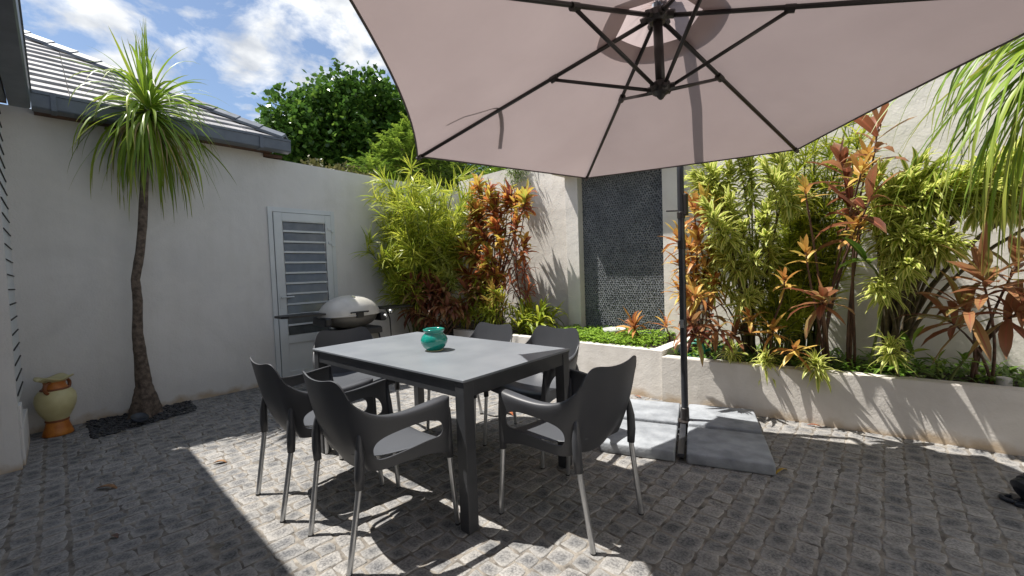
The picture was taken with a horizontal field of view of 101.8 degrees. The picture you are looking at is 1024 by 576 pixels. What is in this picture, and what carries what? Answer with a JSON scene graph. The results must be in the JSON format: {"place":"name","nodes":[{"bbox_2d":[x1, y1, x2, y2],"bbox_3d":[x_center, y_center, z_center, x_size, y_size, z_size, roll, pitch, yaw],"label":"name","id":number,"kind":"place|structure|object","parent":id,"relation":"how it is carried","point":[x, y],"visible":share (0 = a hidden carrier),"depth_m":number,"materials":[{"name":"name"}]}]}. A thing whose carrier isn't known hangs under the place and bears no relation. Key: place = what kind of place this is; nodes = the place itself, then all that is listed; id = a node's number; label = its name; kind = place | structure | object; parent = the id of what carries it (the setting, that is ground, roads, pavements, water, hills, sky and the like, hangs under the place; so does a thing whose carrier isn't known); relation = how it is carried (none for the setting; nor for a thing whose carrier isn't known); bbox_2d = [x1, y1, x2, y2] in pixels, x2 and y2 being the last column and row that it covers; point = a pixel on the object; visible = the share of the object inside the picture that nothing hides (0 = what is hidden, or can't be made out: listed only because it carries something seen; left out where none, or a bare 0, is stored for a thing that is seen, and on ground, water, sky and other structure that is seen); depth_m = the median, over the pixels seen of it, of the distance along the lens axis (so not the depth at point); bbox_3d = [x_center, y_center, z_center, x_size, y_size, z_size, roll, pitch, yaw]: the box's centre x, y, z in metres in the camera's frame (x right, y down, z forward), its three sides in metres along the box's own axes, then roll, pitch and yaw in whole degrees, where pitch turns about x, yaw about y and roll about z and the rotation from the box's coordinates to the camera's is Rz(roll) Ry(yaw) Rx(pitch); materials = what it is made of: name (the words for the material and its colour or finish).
{"place":"outdoors","nodes":[
{"label":"outdoors","id":0,"kind":"place"},
{"bbox_2d":[0,0,653,173],"label":"sky","id":1,"kind":"structure","parent":0,"point":[240,48],"materials":[{"name":"blue"}]},
{"bbox_2d":[0,383,1023,575],"bbox_3d":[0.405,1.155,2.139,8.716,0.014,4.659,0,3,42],"label":"paving","id":2,"kind":"structure","parent":0,"point":[202,561],"depth_m":2.20,"materials":[{"name":"stone"}]},
{"bbox_2d":[33,373,76,437],"bbox_3d":[-3.884,0.995,3.545,0.253,0.504,0.253,-1,3,32],"label":"floor vase","id":3,"kind":"object","parent":2,"relation":"on","point":[54,400],"visible":1,"depth_m":3.48,"materials":[{"name":"beige ceramic"}]},
{"bbox_2d":[96,484,116,488],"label":"fallen leaf","id":4,"kind":"object","parent":2,"relation":"on","point":[111,485],"visible":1,"depth_m":2.57,"materials":[{"name":"brown plant"}]},
{"bbox_2d":[85,400,196,438],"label":"black gravel","id":5,"kind":"structure","parent":2,"relation":"on","point":[112,425],"depth_m":3.81,"materials":[{"name":"black gravel"}]},
{"bbox_2d":[130,413,148,423],"bbox_3d":[-3.314,1.165,3.705,0.122,0.095,0.127,0,3,42],"label":"garden spotlight","id":6,"kind":"object","parent":5,"relation":"on","point":[138,418],"visible":1,"depth_m":3.71,"materials":[{"name":"grey metal"}]},
{"bbox_2d":[48,24,233,419],"bbox_3d":[-3.393,-0.647,3.976,1.305,3.779,1.487,-3,2,-17],"label":"slender palm","id":7,"kind":"object","parent":5,"relation":"on","point":[148,135],"visible":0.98,"depth_m":3.87,"materials":[{"name":"green plant"}]},
{"bbox_2d":[250,357,384,522],"bbox_3d":[-1.175,0.786,2.463,0.612,0.818,0.566,0,3,43],"label":"armchair","id":8,"kind":"object","parent":2,"relation":"on","point":[286,403],"visible":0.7,"depth_m":2.22,"materials":[{"name":"grey plastic"}]},
{"bbox_2d":[274,295,410,338],"bbox_3d":[-1.939,0.599,5.028,0.532,1.029,1.600,0,3,42],"label":"gas barbecue","id":9,"kind":"object","parent":2,"relation":"on","point":[345,312],"visible":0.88,"depth_m":4.84,"materials":[{"name":"silver metal"}]},
{"bbox_2d":[312,327,400,454],"bbox_3d":[-1.265,0.754,3.323,0.612,0.818,0.566,-4,3,-36],"label":"armchair","id":10,"kind":"object","parent":2,"relation":"on","point":[341,376],"visible":0.26,"depth_m":3.43,"materials":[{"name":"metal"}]},
{"bbox_2d":[302,371,459,575],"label":"armchair","id":11,"kind":"object","parent":2,"relation":"on","point":[358,439],"visible":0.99,"depth_m":1.88,"materials":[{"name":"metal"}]},
{"bbox_2d":[312,332,571,534],"bbox_3d":[-0.516,0.782,2.811,1.585,0.750,0.910,0,3,41],"label":"dining table","id":12,"kind":"object","parent":2,"relation":"on","point":[463,371],"visible":0.92,"depth_m":2.38,"materials":[{"name":"grey metal"}]},
{"bbox_2d":[421,327,447,351],"bbox_3d":[-0.513,0.337,2.740,0.176,0.144,0.176,0,3,42],"label":"teal pot","id":13,"kind":"object","parent":12,"relation":"on","point":[433,339],"visible":1,"depth_m":2.68,"materials":[{"name":"ceramic"}]},
{"bbox_2d":[426,322,516,438],"bbox_3d":[-0.307,0.719,3.346,0.612,0.818,0.566,0,3,42],"label":"armchair","id":14,"kind":"object","parent":2,"relation":"on","point":[489,331],"visible":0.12,"depth_m":3.51,"materials":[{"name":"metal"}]},
{"bbox_2d":[483,325,579,468],"bbox_3d":[0.172,0.716,2.996,0.612,0.818,0.566,0,3,44],"label":"armchair","id":15,"kind":"object","parent":2,"relation":"on","point":[541,386],"visible":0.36,"depth_m":3.00,"materials":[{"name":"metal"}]},
{"bbox_2d":[498,355,643,555],"bbox_3d":[0.314,0.745,2.133,0.612,0.818,0.566,-4,3,-44],"label":"armchair","id":16,"kind":"object","parent":2,"relation":"on","point":[588,414],"visible":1,"depth_m":1.95,"materials":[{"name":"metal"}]},
{"bbox_2d":[600,420,677,460],"bbox_3d":[0.911,1.065,2.957,0.481,0.072,0.479,-1,3,24],"label":"concrete slab","id":17,"kind":"object","parent":2,"relation":"on","point":[656,441],"depth_m":2.82,"materials":[{"name":"grey concrete"}]},
{"bbox_2d":[623,399,679,427],"bbox_3d":[1.133,1.038,3.460,0.481,0.068,0.479,-1,3,24],"label":"concrete slab","id":18,"kind":"object","parent":2,"relation":"on","point":[660,412],"depth_m":3.38,"materials":[{"name":"grey concrete"}]},
{"bbox_2d":[349,0,1023,457],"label":"cantilever parasol","id":19,"kind":"object","parent":2,"relation":"on","point":[585,88],"visible":0.99,"depth_m":2.03,"materials":[{"name":"beige fabric"}]},
{"bbox_2d":[688,404,761,433],"bbox_3d":[1.635,1.028,3.238,0.481,0.070,0.479,-1,3,24],"label":"concrete slab","id":20,"kind":"object","parent":2,"relation":"on","point":[725,418],"depth_m":3.17,"materials":[{"name":"grey concrete"}]},
{"bbox_2d":[687,426,775,475],"bbox_3d":[1.413,1.054,2.735,0.481,0.074,0.479,-1,3,24],"label":"concrete slab","id":21,"kind":"object","parent":2,"relation":"on","point":[736,451],"depth_m":2.61,"materials":[{"name":"grey concrete"}]},
{"bbox_2d":[997,473,1023,507],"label":"floor lamp spot","id":22,"kind":"object","parent":2,"relation":"on","point":[1017,485],"visible":1,"depth_m":2.08,"materials":[{"name":"black metal"}]},
{"bbox_3d":[-1.341,1.024,6.012,0.899,0.170,0.750,0,3,42],"label":"corner bed","id":23,"kind":"object","parent":2,"relation":"on","visible":0},
{"bbox_2d":[351,144,487,332],"bbox_3d":[-1.169,-0.434,5.989,1.477,2.818,2.030,-1,3,31],"label":"bamboo palm","id":24,"kind":"object","parent":23,"relation":"on","point":[412,231],"visible":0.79,"depth_m":5.67,"materials":[{"name":"green plant"}]},
{"bbox_2d":[393,269,489,334],"bbox_3d":[-0.888,0.339,5.670,1.392,1.299,0.784,-2,2,4],"label":"cordyline","id":25,"kind":"object","parent":23,"relation":"on","point":[441,303],"visible":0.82,"depth_m":5.62,"materials":[{"name":"brown plant"}]},
{"label":"ground","id":26,"kind":"structure","parent":0,"visible":0},
{"bbox_2d":[0,0,31,474],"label":"house wing","id":27,"kind":"structure","parent":26,"relation":"on","point":[15,86],"depth_m":2.85,"materials":[{"name":"white paint"}]},
{"bbox_2d":[0,112,23,402],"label":"window","id":28,"kind":"structure","parent":27,"relation":"in","point":[3,195],"depth_m":3.12,"materials":[{"name":"white paint"}]},
{"bbox_2d":[24,30,290,159],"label":"house","id":29,"kind":"structure","parent":26,"relation":"on","point":[54,85],"depth_m":4.37,"materials":[{"name":"grey tile"}]},
{"bbox_2d":[0,104,463,433],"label":"garden wall","id":30,"kind":"structure","parent":26,"relation":"on","point":[244,259],"depth_m":4.33,"materials":[{"name":"white paint"}]},
{"bbox_2d":[267,206,337,376],"bbox_3d":[-2.584,0.070,5.260,0.099,2.125,0.800,0,3,42],"label":"door","id":31,"kind":"structure","parent":30,"relation":"in","point":[307,285],"depth_m":5.20,"materials":[{"name":"white paint"}]},
{"bbox_2d":[300,155,377,175],"bbox_3d":[-2.727,-0.424,6.668,0.798,3.227,1.491,0,3,42],"label":"olive shrub","id":32,"kind":"object","parent":26,"relation":"on","point":[337,166],"visible":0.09,"depth_m":6.43,"materials":[{"name":"green plant"}]},
{"bbox_2d":[251,58,480,187],"bbox_3d":[-3.371,-2.267,10.793,3.378,6.617,6.174,0,3,42],"label":"sea grape tree","id":33,"kind":"object","parent":26,"relation":"on","point":[348,115],"visible":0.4,"depth_m":9.32,"materials":[{"name":"green plant"}]},
{"bbox_2d":[351,152,430,185],"bbox_3d":[-2.182,-0.625,7.634,1.512,3.511,1.102,-4,3,-34],"label":"feathery shrub","id":34,"kind":"object","parent":26,"relation":"on","point":[382,167],"visible":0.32,"depth_m":7.36,"materials":[{"name":"green plant"}]},
{"bbox_2d":[342,111,506,190],"bbox_3d":[-1.149,-1.246,8.340,4.077,4.618,2.230,-2,2,-7],"label":"feathery tree","id":35,"kind":"object","parent":26,"relation":"on","point":[405,149],"visible":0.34,"depth_m":7.93,"materials":[{"name":"green plant"}]},
{"bbox_2d":[457,164,500,182],"bbox_3d":[0.888,-1.477,10.265,5.460,4.778,2.912,0,3,42],"label":"dark hedge tree","id":36,"kind":"object","parent":26,"relation":"on","point":[481,171],"depth_m":10.55,"materials":[{"name":"green plant"}]},
{"bbox_2d":[440,321,691,399],"bbox_3d":[0.296,0.813,5.550,3.900,0.512,0.984,0,3,42],"label":"raised planter","id":37,"kind":"object","parent":26,"relation":"on","point":[647,381],"visible":0.2,"depth_m":4.16,"materials":[{"name":"off-white painted render"},{"name":"dark soil"}]},
{"bbox_2d":[426,239,462,332],"bbox_3d":[-0.971,-0.076,5.970,0.640,1.466,0.488,-3,2,-13],"label":"song of india","id":38,"kind":"object","parent":37,"relation":"on","point":[448,273],"visible":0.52,"depth_m":5.88,"materials":[{"name":"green plant"}]},
{"bbox_2d":[448,278,518,327],"bbox_3d":[-0.417,0.238,5.720,1.327,0.827,0.727,0,3,42],"label":"green shrub","id":39,"kind":"object","parent":37,"relation":"on","point":[489,318],"visible":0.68,"depth_m":5.59,"materials":[{"name":"plant"}]},
{"bbox_2d":[451,171,538,307],"bbox_3d":[-0.247,-0.545,5.842,1.548,2.363,0.864,0,3,42],"label":"croton","id":40,"kind":"object","parent":37,"relation":"on","point":[487,264],"visible":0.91,"depth_m":5.77,"materials":[{"name":"orange plant"}]},
{"bbox_2d":[480,279,511,324],"bbox_3d":[-0.204,0.249,5.502,0.497,0.801,0.418,0,3,42],"label":"croton","id":41,"kind":"object","parent":37,"relation":"on","point":[491,284],"visible":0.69,"depth_m":5.47,"materials":[{"name":"orange plant"}]},
{"bbox_2d":[499,235,543,324],"bbox_3d":[0.080,-0.045,5.598,0.596,1.360,0.708,-3,2,-20],"label":"red cordyline","id":42,"kind":"object","parent":37,"relation":"on","point":[527,291],"visible":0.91,"depth_m":5.58,"materials":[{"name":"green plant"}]},
{"bbox_2d":[502,292,567,334],"bbox_3d":[0.280,0.430,5.453,0.843,0.845,0.878,0,3,42],"label":"broad leaf plant","id":43,"kind":"object","parent":37,"relation":"on","point":[542,312],"visible":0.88,"depth_m":5.42,"materials":[{"name":"green plant"}]},
{"bbox_2d":[603,327,625,336],"bbox_3d":[1.220,0.530,4.960,0.270,0.098,0.270,0,3,42],"label":"white bowl","id":44,"kind":"object","parent":37,"relation":"on","point":[610,330],"visible":0.58,"depth_m":4.90,"materials":[{"name":"ceramic"}]},
{"bbox_2d":[554,324,677,348],"bbox_3d":[1.079,0.542,4.791,1.472,0.104,0.914,0,3,42],"label":"ground cover","id":45,"kind":"object","parent":37,"relation":"on","point":[592,333],"visible":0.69,"depth_m":4.57,"materials":[{"name":"green plant"}]},
{"bbox_2d":[613,308,650,337],"bbox_3d":[1.323,0.409,4.513,0.399,0.430,0.444,-2,2,-7],"label":"cordyline","id":46,"kind":"object","parent":37,"relation":"on","point":[633,321],"visible":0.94,"depth_m":4.51,"materials":[{"name":"orange plant"}]},
{"bbox_2d":[654,307,679,340],"bbox_3d":[1.660,0.405,4.487,0.357,0.418,0.211,0,3,42],"label":"cordyline","id":47,"kind":"object","parent":37,"relation":"on","point":[665,325],"visible":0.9,"depth_m":4.48,"materials":[{"name":"orange plant"}]},
{"bbox_2d":[459,36,1023,373],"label":"feature wall","id":48,"kind":"structure","parent":26,"relation":"on","point":[600,257],"depth_m":4.90,"materials":[{"name":"white concrete"}]},
{"bbox_2d":[498,167,536,192],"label":"climbing fern","id":49,"kind":"object","parent":48,"relation":"attached to","point":[514,175],"visible":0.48,"depth_m":6.14,"materials":[{"name":"green plant"}]},
{"bbox_2d":[661,347,1023,455],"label":"planter","id":50,"kind":"object","parent":26,"relation":"on","point":[987,416],"visible":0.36,"depth_m":2.99,"materials":[{"name":"off-white painted plaster"},{"name":"dark soil"}]},
{"bbox_2d":[660,182,727,351],"bbox_3d":[1.633,-0.100,3.764,0.761,1.626,0.738,-3,2,-18],"label":"orange cordyline","id":51,"kind":"object","parent":50,"relation":"on","point":[694,296],"visible":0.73,"depth_m":3.66,"materials":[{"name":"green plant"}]},
{"bbox_2d":[677,339,739,357],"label":"plant","id":52,"kind":"object","parent":50,"relation":"on","point":[704,350],"visible":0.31,"depth_m":3.89,"materials":[{"name":"green plant"}]},
{"bbox_2d":[673,289,764,366],"bbox_3d":[1.763,0.359,3.572,0.652,0.718,0.911,0,3,42],"label":"cordyline","id":53,"kind":"object","parent":50,"relation":"on","point":[698,331],"visible":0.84,"depth_m":3.48,"materials":[{"name":"brown plant"}]},
{"bbox_2d":[715,337,748,363],"bbox_3d":[1.891,0.556,3.587,0.307,0.374,0.255,-3,2,-13],"label":"striped rosette","id":54,"kind":"object","parent":50,"relation":"on","point":[730,357],"visible":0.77,"depth_m":3.54,"materials":[{"name":"green plant"}]},
{"bbox_2d":[684,153,820,356],"bbox_3d":[1.970,-0.389,3.543,1.069,2.194,0.945,0,3,42],"label":"song of india","id":55,"kind":"object","parent":50,"relation":"on","point":[726,223],"visible":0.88,"depth_m":3.48,"materials":[{"name":"green plant"}]},
{"bbox_2d":[748,346,785,386],"bbox_3d":[2.082,0.617,3.375,0.294,0.347,0.276,-2,2,-4],"label":"striped rosette","id":56,"kind":"object","parent":50,"relation":"on","point":[767,359],"visible":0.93,"depth_m":3.34,"materials":[{"name":"green plant"}]},
{"bbox_2d":[731,267,817,372],"bbox_3d":[2.085,0.265,3.330,0.408,0.900,0.677,-2,2,-9],"label":"croton","id":57,"kind":"object","parent":50,"relation":"on","point":[795,346],"visible":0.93,"depth_m":3.27,"materials":[{"name":"orange plant"}]},
{"bbox_2d":[734,237,851,361],"bbox_3d":[2.372,0.116,3.597,0.937,1.138,0.644,0,3,42],"label":"bamboo","id":58,"kind":"object","parent":50,"relation":"on","point":[770,303],"visible":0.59,"depth_m":3.57,"materials":[{"name":"green plant"}]},
{"bbox_2d":[779,273,854,368],"bbox_3d":[2.298,0.299,3.085,0.432,0.835,0.913,0,3,42],"label":"cordyline","id":59,"kind":"object","parent":50,"relation":"on","point":[823,296],"visible":0.96,"depth_m":2.86,"materials":[{"name":"brown plant"}]},
{"bbox_2d":[794,348,842,392],"bbox_3d":[2.313,0.611,3.148,0.344,0.356,0.314,0,3,42],"label":"striped rosette","id":60,"kind":"object","parent":50,"relation":"on","point":[817,363],"visible":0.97,"depth_m":3.11,"materials":[{"name":"green plant"}]},
{"bbox_2d":[760,113,891,361],"bbox_3d":[2.606,-0.468,3.555,0.962,2.289,0.679,0,3,42],"label":"bamboo","id":61,"kind":"object","parent":50,"relation":"on","point":[795,228],"visible":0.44,"depth_m":3.50,"materials":[{"name":"green plant"}]},
{"bbox_2d":[785,132,887,366],"bbox_3d":[2.417,-0.194,3.096,0.576,1.809,0.812,0,3,42],"label":"croton","id":62,"kind":"object","parent":50,"relation":"on","point":[860,167],"visible":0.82,"depth_m":2.99,"materials":[{"name":"orange plant"}]},
{"bbox_2d":[667,340,1023,386],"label":"undergrowth","id":63,"kind":"object","parent":50,"relation":"on","point":[842,363],"visible":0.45,"depth_m":3.17,"materials":[{"name":"green plant"}]},
{"bbox_2d":[806,103,916,369],"bbox_3d":[2.466,-0.304,2.997,0.660,2.033,0.855,0,3,42],"label":"cordyline","id":64,"kind":"object","parent":50,"relation":"on","point":[840,152],"visible":0.78,"depth_m":3.03,"materials":[{"name":"brown plant"}]},
{"bbox_2d":[837,237,941,372],"bbox_3d":[2.602,0.170,2.953,0.606,1.081,0.474,-3,2,-20],"label":"broad leaf plant","id":65,"kind":"object","parent":50,"relation":"on","point":[858,249],"visible":0.71,"depth_m":2.90,"materials":[{"name":"green plant"}]},
{"bbox_2d":[867,327,916,376],"bbox_3d":[2.676,0.491,2.930,0.341,0.435,0.274,-3,3,-25],"label":"striped rosette","id":66,"kind":"object","parent":50,"relation":"on","point":[891,345],"visible":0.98,"depth_m":2.89,"materials":[{"name":"green plant"}]},
{"bbox_2d":[848,135,1023,371],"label":"song of india","id":67,"kind":"object","parent":50,"relation":"on","point":[911,262],"visible":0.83,"depth_m":2.77,"materials":[{"name":"green plant"}]},
{"bbox_2d":[862,37,1023,286],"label":"leaning palm","id":68,"kind":"object","parent":50,"relation":"on","point":[1015,95],"visible":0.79,"depth_m":2.23,"materials":[{"name":"green plant"}]},
{"bbox_2d":[909,349,986,380],"bbox_3d":[2.961,0.545,2.840,0.373,0.318,0.234,0,3,42],"label":"green sprout","id":69,"kind":"object","parent":50,"relation":"on","point":[964,356],"visible":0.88,"depth_m":2.83,"materials":[{"name":"plant"}]},
{"bbox_2d":[895,221,1023,384],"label":"cordyline","id":70,"kind":"object","parent":50,"relation":"on","point":[968,301],"visible":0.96,"depth_m":2.53,"materials":[{"name":"brown plant"}]},
{"bbox_2d":[996,376,1012,385],"bbox_3d":[3.188,0.633,2.695,0.072,0.110,0.072,0,3,42],"label":"pipe cap","id":71,"kind":"object","parent":50,"relation":"on","point":[1007,381],"visible":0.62,"depth_m":2.67,"materials":[{"name":"grey plastic"}]}
]}

